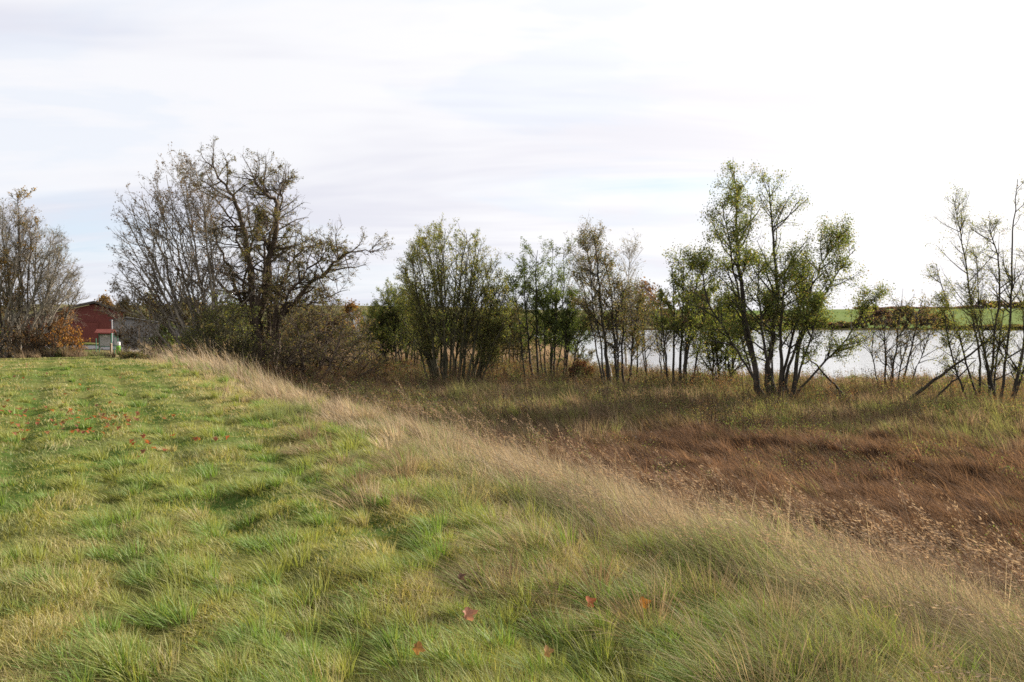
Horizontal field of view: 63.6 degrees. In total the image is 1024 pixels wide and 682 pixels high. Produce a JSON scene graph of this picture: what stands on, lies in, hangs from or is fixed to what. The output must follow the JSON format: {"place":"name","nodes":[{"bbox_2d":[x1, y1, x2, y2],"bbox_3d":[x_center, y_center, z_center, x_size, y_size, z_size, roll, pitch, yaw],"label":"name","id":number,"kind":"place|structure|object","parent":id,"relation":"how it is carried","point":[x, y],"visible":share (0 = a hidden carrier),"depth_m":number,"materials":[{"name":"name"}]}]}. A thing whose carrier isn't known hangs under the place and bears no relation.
{"place":"outdoors","nodes":[
{"label":"outdoors","id":0,"kind":"place"},
{"bbox_2d":[45,345,175,350],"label":"road","id":1,"kind":"structure","parent":0,"point":[94,347],"depth_m":80.34,"materials":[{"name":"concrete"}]},
{"bbox_2d":[0,304,1023,681],"bbox_3d":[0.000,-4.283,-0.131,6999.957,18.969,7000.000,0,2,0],"label":"ground","id":2,"kind":"structure","parent":0,"point":[234,500],"depth_m":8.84,"materials":[{"name":"green plant"}]},
{"bbox_2d":[0,295,33,328],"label":"backdrop tree","id":3,"kind":"object","parent":2,"relation":"on","point":[10,310],"visible":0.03,"depth_m":109.23,"materials":[{"name":"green plant"}]},
{"bbox_2d":[0,185,47,349],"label":"golden maple","id":4,"kind":"object","parent":2,"relation":"on","point":[36,221],"visible":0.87,"depth_m":56.88,"materials":[{"name":"brown plant"}]},
{"bbox_2d":[0,316,66,358],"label":"dark bramble","id":5,"kind":"object","parent":2,"relation":"on","point":[3,345],"visible":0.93,"depth_m":55.78,"materials":[{"name":"brown plant"}]},
{"bbox_2d":[0,198,89,357],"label":"bare maple","id":6,"kind":"object","parent":2,"relation":"on","point":[47,278],"visible":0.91,"depth_m":57.18,"materials":[{"name":"grey plant"}]},
{"bbox_2d":[17,316,93,356],"bbox_3d":[-31.505,-0.168,57.101,4.607,3.089,3.870,0,2,0],"label":"orange beech bush","id":7,"kind":"object","parent":2,"relation":"on","point":[60,331],"visible":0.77,"depth_m":56.76,"materials":[{"name":"brown plant"}]},
{"bbox_2d":[50,307,75,345],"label":"yard tree","id":8,"kind":"object","parent":2,"relation":"on","point":[62,312],"visible":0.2,"depth_m":79.66,"materials":[{"name":"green plant"}]},
{"bbox_2d":[2,301,124,342],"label":"red barn","id":9,"kind":"structure","parent":2,"relation":"on","point":[91,320],"depth_m":95.01,"materials":[{"name":"red wood"}]},
{"bbox_2d":[72,321,98,342],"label":"door","id":10,"kind":"structure","parent":9,"relation":"in","point":[88,330],"depth_m":94.91,"materials":[{"name":"red wood"}]},
{"bbox_2d":[94,329,115,352],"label":"notice board","id":11,"kind":"object","parent":2,"relation":"on","point":[105,340],"visible":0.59,"depth_m":65.98,"materials":[{"name":"green paint"}]},
{"bbox_2d":[94,290,116,306],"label":"backdrop tree","id":12,"kind":"object","parent":2,"relation":"on","point":[107,300],"visible":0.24,"depth_m":124.58,"materials":[{"name":"orange plant"}]},
{"bbox_2d":[111,320,112,345],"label":"pale pole","id":13,"kind":"object","parent":2,"relation":"on","point":[112,333],"visible":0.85,"depth_m":84.00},
{"bbox_2d":[0,362,228,459],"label":"fallen leaves","id":14,"kind":"object","parent":2,"relation":"on","point":[215,438],"visible":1,"depth_m":11.49,"materials":[{"name":"red plant"}]},
{"bbox_2d":[114,336,117,353],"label":"notice board","id":15,"kind":"object","parent":2,"relation":"on","point":[115,341],"visible":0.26,"depth_m":67.04,"materials":[{"name":"green paint"}]},
{"bbox_2d":[116,342,120,354],"bbox_3d":[-30.984,0.568,65.048,0.360,1.020,0.360,0,2,0],"label":"litter bin","id":16,"kind":"object","parent":2,"relation":"on","point":[118,344],"visible":0.71,"depth_m":64.93,"materials":[{"name":"plastic"}]},
{"bbox_2d":[113,295,141,326],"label":"yard tree","id":17,"kind":"object","parent":2,"relation":"on","point":[122,302],"visible":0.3,"depth_m":107.48,"materials":[{"name":"green plant"}]},
{"bbox_2d":[118,348,151,359],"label":"shrub","id":18,"kind":"object","parent":2,"relation":"on","point":[133,355],"visible":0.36,"depth_m":35.78,"materials":[{"name":"green plant"}]},
{"bbox_2d":[128,290,172,328],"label":"backdrop tree","id":19,"kind":"object","parent":2,"relation":"on","point":[146,316],"visible":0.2,"depth_m":110.75,"materials":[{"name":"green plant"}]},
{"bbox_2d":[109,317,197,347],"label":"grey shed","id":20,"kind":"structure","parent":2,"relation":"on","point":[130,322],"depth_m":85.70,"materials":[{"name":"stone"}]},
{"bbox_2d":[147,323,179,348],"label":"yard bush","id":21,"kind":"object","parent":2,"relation":"on","point":[164,336],"visible":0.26,"depth_m":77.49,"materials":[{"name":"green plant"}]},
{"bbox_2d":[93,142,258,359],"bbox_3d":[-19.439,-4.532,46.999,9.758,13.964,6.247,0,2,0],"label":"bare ash","id":22,"kind":"object","parent":2,"relation":"on","point":[168,313],"visible":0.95,"depth_m":46.57,"materials":[{"name":"grey plant"}]},
{"bbox_2d":[151,296,210,328],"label":"backdrop tree","id":23,"kind":"object","parent":2,"relation":"on","point":[189,314],"visible":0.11,"depth_m":114.71,"materials":[{"name":"green plant"}]},
{"bbox_2d":[172,289,276,373],"bbox_3d":[-15.693,-0.085,45.207,5.732,5.654,4.721,0,2,0],"label":"yellow leaved shrub","id":24,"kind":"object","parent":2,"relation":"on","point":[191,335],"visible":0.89,"depth_m":44.91,"materials":[{"name":"green plant"}]},
{"bbox_2d":[218,264,309,371],"bbox_3d":[-15.432,-1.223,51.712,7.265,7.575,5.627,0,2,0],"label":"marsh elder","id":25,"kind":"object","parent":2,"relation":"on","point":[264,316],"visible":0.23,"depth_m":51.00,"materials":[{"name":"brown plant"}]},
{"bbox_2d":[172,135,394,372],"bbox_3d":[-14.035,-4.955,49.690,14.246,15.310,6.896,1,2,26],"label":"old alder","id":26,"kind":"object","parent":2,"relation":"on","point":[274,252],"visible":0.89,"depth_m":49.42,"materials":[{"name":"brown plant"}]},
{"bbox_2d":[308,311,330,336],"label":"wood tree","id":27,"kind":"object","parent":2,"relation":"on","point":[320,319],"visible":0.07,"depth_m":111.51,"materials":[{"name":"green plant"}]},
{"bbox_2d":[255,290,397,386],"bbox_3d":[-10.524,0.599,46.766,8.675,7.124,7.808,0,2,0],"label":"dark thorn","id":28,"kind":"object","parent":2,"relation":"on","point":[314,352],"visible":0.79,"depth_m":45.83,"materials":[{"name":"brown plant"}]},
{"bbox_2d":[321,316,353,343],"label":"thicket tree","id":29,"kind":"object","parent":2,"relation":"on","point":[329,322],"visible":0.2,"depth_m":83.56,"materials":[{"name":"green plant"}]},
{"bbox_2d":[333,308,369,336],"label":"white house","id":30,"kind":"structure","parent":2,"relation":"on","point":[356,318],"depth_m":118.07,"materials":[{"name":"grey stone"}]},
{"bbox_2d":[338,298,365,331],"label":"orange tree","id":31,"kind":"object","parent":2,"relation":"on","point":[349,306],"visible":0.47,"depth_m":107.63,"materials":[{"name":"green plant"}]},
{"bbox_2d":[342,303,386,359],"bbox_3d":[-10.852,-0.280,60.170,4.239,5.123,2.784,0,2,0],"label":"shrub","id":32,"kind":"object","parent":2,"relation":"on","point":[358,316],"visible":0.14,"depth_m":60.15,"materials":[{"name":"green plant"}]},
{"bbox_2d":[359,277,432,366],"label":"leafy willow","id":33,"kind":"object","parent":2,"relation":"on","point":[384,329],"visible":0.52,"depth_m":57.51,"materials":[{"name":"green plant"}]},
{"bbox_2d":[412,641,425,654],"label":"fallen leaf","id":34,"kind":"object","parent":2,"relation":"on","point":[417,647],"visible":1,"depth_m":3.69,"materials":[{"name":"orange plant"}]},
{"bbox_2d":[419,333,448,369],"bbox_3d":[-4.911,0.642,52.105,2.198,3.864,1.843,0,2,0],"label":"shrub","id":35,"kind":"object","parent":2,"relation":"on","point":[439,351],"visible":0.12,"depth_m":52.16,"materials":[{"name":"green plant"}]},
{"bbox_2d":[392,212,519,383],"bbox_3d":[-3.271,-2.193,45.123,7.397,10.022,6.550,0,2,0],"label":"round willow","id":36,"kind":"object","parent":2,"relation":"on","point":[424,333],"visible":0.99,"depth_m":44.69,"materials":[{"name":"green plant"}]},
{"bbox_2d":[448,323,472,349],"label":"tree","id":37,"kind":"object","parent":2,"relation":"on","point":[465,338],"visible":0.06,"depth_m":75.33,"materials":[{"name":"green plant"}]},
{"bbox_2d":[458,573,466,579],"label":"fallen leaf","id":38,"kind":"object","parent":2,"relation":"on","point":[460,576],"visible":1,"depth_m":4.69,"materials":[{"name":"brown plant"}]},
{"bbox_2d":[463,607,477,620],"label":"fallen leaf","id":39,"kind":"object","parent":2,"relation":"on","point":[469,612],"visible":1,"depth_m":4.10,"materials":[{"name":"plant"}]},
{"bbox_2d":[486,345,508,378],"bbox_3d":[-0.975,1.350,50.192,1.306,2.575,1.553,-1,2,-20],"label":"shrub","id":40,"kind":"object","parent":2,"relation":"on","point":[494,364],"visible":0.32,"depth_m":50.04,"materials":[{"name":"green plant"}]},
{"bbox_2d":[467,297,545,368],"bbox_3d":[-0.365,-0.515,61.782,6.360,5.602,5.700,0,2,0],"label":"willow bush","id":41,"kind":"object","parent":2,"relation":"on","point":[514,346],"visible":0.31,"depth_m":61.07,"materials":[{"name":"green plant"}]},
{"bbox_2d":[1,343,1023,410],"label":"undergrowth","id":42,"kind":"object","parent":2,"relation":"on","point":[65,353],"visible":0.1,"depth_m":46.26,"materials":[{"name":"green plant"}]},
{"bbox_2d":[1,331,1023,568],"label":"marsh weeds","id":43,"kind":"object","parent":2,"relation":"on","point":[735,378],"visible":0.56,"depth_m":35.33,"materials":[{"name":"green plant"}]},
{"bbox_2d":[531,322,552,348],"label":"tree","id":44,"kind":"object","parent":2,"relation":"on","point":[541,335],"visible":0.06,"depth_m":89.58,"materials":[{"name":"green plant"}]},
{"bbox_2d":[544,645,554,657],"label":"fallen leaf","id":45,"kind":"object","parent":2,"relation":"on","point":[547,651],"visible":1,"depth_m":3.65,"materials":[{"name":"orange plant"}]},
{"bbox_2d":[501,234,600,379],"bbox_3d":[2.152,-1.780,47.685,6.035,9.016,4.878,0,2,0],"label":"twin top alder","id":46,"kind":"object","parent":2,"relation":"on","point":[553,320],"visible":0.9,"depth_m":46.94,"materials":[{"name":"green plant"}]},
{"bbox_2d":[552,324,575,352],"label":"tree","id":47,"kind":"object","parent":2,"relation":"on","point":[563,342],"visible":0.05,"depth_m":99.35,"materials":[{"name":"green plant"}]},
{"bbox_2d":[116,338,1023,681],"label":"tall dry grass","id":48,"kind":"structure","parent":2,"relation":"on","point":[606,484],"depth_m":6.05,"materials":[{"name":"beige plant"}]},
{"bbox_2d":[567,357,593,380],"bbox_3d":[3.816,1.871,46.124,1.630,1.917,1.578,0,2,0],"label":"rust shrub","id":49,"kind":"object","parent":2,"relation":"on","point":[582,364],"visible":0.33,"depth_m":45.70,"materials":[{"name":"brown plant"}]},
{"bbox_2d":[139,336,1023,598],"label":"marsh sedge","id":50,"kind":"object","parent":2,"relation":"on","point":[958,440],"visible":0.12,"depth_m":22.99,"materials":[{"name":"brown plant"}]},
{"bbox_2d":[570,345,597,364],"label":"shrub","id":51,"kind":"object","parent":2,"relation":"on","point":[590,352],"visible":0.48,"depth_m":76.13,"materials":[{"name":"green plant"}]},
{"bbox_2d":[555,215,621,381],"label":"leaning birch","id":52,"kind":"object","parent":2,"relation":"on","point":[578,242],"visible":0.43,"depth_m":44.58,"materials":[{"name":"green plant"}]},
{"bbox_2d":[586,596,595,606],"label":"fallen leaf","id":53,"kind":"object","parent":2,"relation":"on","point":[590,600],"visible":0.95,"depth_m":4.28,"materials":[{"name":"orange plant"}]},
{"bbox_2d":[566,220,650,386],"bbox_3d":[4.943,-1.597,42.040,4.721,8.900,3.743,0,2,0],"label":"dark alder","id":54,"kind":"object","parent":2,"relation":"on","point":[618,309],"visible":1,"depth_m":41.83,"materials":[{"name":"green plant"}]},
{"bbox_2d":[598,312,619,327],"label":"shore tree","id":55,"kind":"object","parent":2,"relation":"on","point":[608,321],"visible":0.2,"depth_m":263.43,"materials":[{"name":"green plant"}]},
{"bbox_2d":[608,234,651,368],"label":"white birch","id":56,"kind":"object","parent":2,"relation":"on","point":[630,267],"visible":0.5,"depth_m":56.45,"materials":[{"name":"green plant"}]},
{"bbox_2d":[238,391,1023,681],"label":"brown tussocks","id":57,"kind":"object","parent":2,"relation":"on","point":[284,410],"visible":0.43,"depth_m":4.31,"materials":[{"name":"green plant"}]},
{"bbox_2d":[599,279,680,377],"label":"thin alder","id":58,"kind":"object","parent":2,"relation":"on","point":[657,349],"visible":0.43,"depth_m":46.61,"materials":[{"name":"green plant"}]},
{"bbox_2d":[640,597,650,608],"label":"fallen leaf","id":59,"kind":"object","parent":2,"relation":"on","point":[643,601],"visible":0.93,"depth_m":4.27,"materials":[{"name":"orange plant"}]},
{"bbox_2d":[621,276,678,330],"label":"bare oak","id":60,"kind":"object","parent":2,"relation":"on","point":[648,288],"visible":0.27,"depth_m":248.39,"materials":[{"name":"green plant"}]},
{"bbox_2d":[283,357,1023,524],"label":"dead stems","id":61,"kind":"object","parent":2,"relation":"on","point":[787,456],"visible":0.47,"depth_m":30.04,"materials":[{"name":"brown plant"}]},
{"bbox_2d":[285,365,1023,612],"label":"brown sedge tufts","id":62,"kind":"object","parent":2,"relation":"on","point":[984,498],"visible":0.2,"depth_m":18.51,"materials":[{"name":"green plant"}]},
{"bbox_2d":[291,361,1023,455],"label":"mixed marsh tufts","id":63,"kind":"object","parent":2,"relation":"on","point":[568,396],"visible":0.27,"depth_m":30.30,"materials":[{"name":"green plant"}]},
{"bbox_2d":[301,377,1023,681],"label":"seed stalks","id":64,"kind":"object","parent":2,"relation":"on","point":[840,535],"visible":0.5,"depth_m":5.04,"materials":[{"name":"beige plant"}]},
{"bbox_2d":[648,308,676,327],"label":"shore tree","id":65,"kind":"object","parent":2,"relation":"on","point":[663,313],"visible":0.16,"depth_m":264.14,"materials":[{"name":"green plant"}]},
{"bbox_2d":[315,337,1010,385],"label":"reeds","id":66,"kind":"object","parent":2,"relation":"on","point":[542,352],"visible":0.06,"depth_m":65.06,"materials":[{"name":"beige plant"}]},
{"bbox_2d":[645,248,730,385],"bbox_3d":[8.864,-0.966,41.223,3.931,7.475,3.910,1,2,23],"label":"slender alder","id":67,"kind":"object","parent":2,"relation":"on","point":[676,330],"visible":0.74,"depth_m":40.82,"materials":[{"name":"green plant"}]},
{"bbox_2d":[676,288,715,323],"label":"bare oak","id":68,"kind":"object","parent":2,"relation":"on","point":[689,309],"visible":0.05,"depth_m":250.81,"materials":[{"name":"green plant"}]},
{"bbox_2d":[687,290,764,384],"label":"lakeside sapling","id":69,"kind":"object","parent":2,"relation":"on","point":[719,357],"visible":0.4,"depth_m":42.72,"materials":[{"name":"green plant"}]},
{"bbox_2d":[757,315,779,327],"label":"shore tree","id":70,"kind":"object","parent":2,"relation":"on","point":[766,320],"visible":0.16,"depth_m":264.12,"materials":[{"name":"green plant"}]},
{"bbox_2d":[671,159,895,401],"bbox_3d":[11.803,-2.436,35.443,10.365,11.234,5.212,0,2,-14],"label":"alder tree","id":71,"kind":"object","parent":2,"relation":"on","point":[774,309],"visible":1,"depth_m":34.95,"materials":[{"name":"green plant"}]},
{"bbox_2d":[775,317,799,328],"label":"shore tree","id":72,"kind":"object","parent":2,"relation":"on","point":[785,319],"visible":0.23,"depth_m":265.02,"materials":[{"name":"green plant"}]},
{"bbox_2d":[798,345,845,400],"bbox_3d":[13.501,1.395,35.720,3.138,2.582,0.650,-1,2,-23],"label":"fallen pole","id":73,"kind":"object","parent":2,"relation":"on","point":[828,378],"visible":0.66,"depth_m":35.91,"materials":[{"name":"grey wood"}]},
{"bbox_2d":[827,322,844,328],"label":"hedge tree","id":74,"kind":"object","parent":2,"relation":"on","point":[833,324],"visible":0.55,"depth_m":266.50,"materials":[{"name":"green plant"}]},
{"bbox_2d":[837,320,850,327],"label":"hedge tree","id":75,"kind":"object","parent":2,"relation":"on","point":[845,324],"visible":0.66,"depth_m":269.59,"materials":[{"name":"green plant"}]},
{"bbox_2d":[848,318,868,327],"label":"hedge tree","id":76,"kind":"object","parent":2,"relation":"on","point":[863,325],"visible":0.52,"depth_m":266.54,"materials":[{"name":"green plant"}]},
{"bbox_2d":[858,307,876,327],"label":"hedge tree","id":77,"kind":"object","parent":2,"relation":"on","point":[873,314],"visible":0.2,"depth_m":269.92,"materials":[{"name":"green plant"}]},
{"bbox_2d":[867,304,883,325],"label":"hedge tree","id":78,"kind":"object","parent":2,"relation":"on","point":[875,307],"visible":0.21,"depth_m":273.04,"materials":[{"name":"green plant"}]},
{"bbox_2d":[873,307,892,325],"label":"hedge tree","id":79,"kind":"object","parent":2,"relation":"on","point":[879,315],"visible":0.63,"depth_m":267.67,"materials":[{"name":"green plant"}]},
{"bbox_2d":[883,310,900,327],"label":"hedge tree","id":80,"kind":"object","parent":2,"relation":"on","point":[896,316],"visible":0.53,"depth_m":269.63,"materials":[{"name":"green plant"}]},
{"bbox_2d":[844,288,952,390],"bbox_3d":[19.446,0.042,41.557,4.819,5.772,3.624,1,2,34],"label":"young alder","id":81,"kind":"object","parent":2,"relation":"on","point":[916,333],"visible":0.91,"depth_m":41.09,"materials":[{"name":"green plant"}]},
{"bbox_2d":[892,305,905,327],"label":"hedge tree","id":82,"kind":"object","parent":2,"relation":"on","point":[894,309],"visible":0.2,"depth_m":274.04,"materials":[{"name":"green plant"}]},
{"bbox_2d":[896,305,915,328],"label":"hedge tree","id":83,"kind":"object","parent":2,"relation":"on","point":[908,317],"visible":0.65,"depth_m":266.79,"materials":[{"name":"green plant"}]},
{"bbox_2d":[909,310,924,326],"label":"hedge tree","id":84,"kind":"object","parent":2,"relation":"on","point":[920,312],"visible":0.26,"depth_m":269.82,"materials":[{"name":"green plant"}]},
{"bbox_2d":[923,315,942,327],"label":"hedge tree","id":85,"kind":"object","parent":2,"relation":"on","point":[939,320],"visible":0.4,"depth_m":267.06,"materials":[{"name":"green plant"}]},
{"bbox_2d":[935,311,949,323],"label":"hedge tree","id":86,"kind":"object","parent":2,"relation":"on","point":[943,322],"visible":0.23,"depth_m":270.55,"materials":[{"name":"green plant"}]},
{"bbox_2d":[938,322,954,328],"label":"shore bush","id":87,"kind":"object","parent":2,"relation":"on","point":[942,325],"visible":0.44,"depth_m":263.57,"materials":[{"name":"green plant"}]},
{"bbox_2d":[907,340,986,399],"bbox_3d":[18.552,1.373,35.472,3.171,2.883,0.905,1,2,29],"label":"fallen bough","id":88,"kind":"object","parent":2,"relation":"on","point":[927,385],"visible":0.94,"depth_m":35.34,"materials":[{"name":"brown wood"}]},
{"bbox_2d":[937,360,975,397],"bbox_3d":[18.970,1.667,35.428,1.614,1.809,0.487,1,2,29],"label":"fallen branch","id":89,"kind":"object","parent":2,"relation":"on","point":[946,387],"visible":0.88,"depth_m":35.29,"materials":[{"name":"wood"}]},
{"bbox_2d":[920,174,1023,401],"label":"sparse alder tree","id":90,"kind":"object","parent":2,"relation":"on","point":[999,335],"visible":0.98,"depth_m":35.03,"materials":[{"name":"green plant"}]},
{"bbox_2d":[976,300,991,308],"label":"ridge tree","id":91,"kind":"object","parent":2,"relation":"on","point":[988,306],"visible":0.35,"depth_m":535.86,"materials":[{"name":"green plant"}]},
{"bbox_2d":[983,300,1002,308],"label":"ridge tree","id":92,"kind":"object","parent":2,"relation":"on","point":[992,304],"visible":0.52,"depth_m":537.56,"materials":[{"name":"green plant"}]},
{"bbox_2d":[1009,302,1023,308],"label":"ridge tree","id":93,"kind":"object","parent":2,"relation":"on","point":[1015,303],"visible":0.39,"depth_m":535.99,"materials":[{"name":"green plant"}]},
{"bbox_2d":[1011,324,1022,329],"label":"shore bush","id":94,"kind":"object","parent":2,"relation":"on","point":[1019,325],"visible":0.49,"depth_m":261.94,"materials":[{"name":"green plant"}]},
{"bbox_2d":[0,0,1023,309],"label":"sky","id":95,"kind":"structure","parent":0,"point":[513,120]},
{"bbox_2d":[537,330,1023,380],"bbox_3d":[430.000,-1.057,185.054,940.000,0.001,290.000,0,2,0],"label":"water","id":96,"kind":"structure","parent":0,"point":[865,359],"depth_m":95.63,"materials":[{"name":"grey liquid"}]}
]}

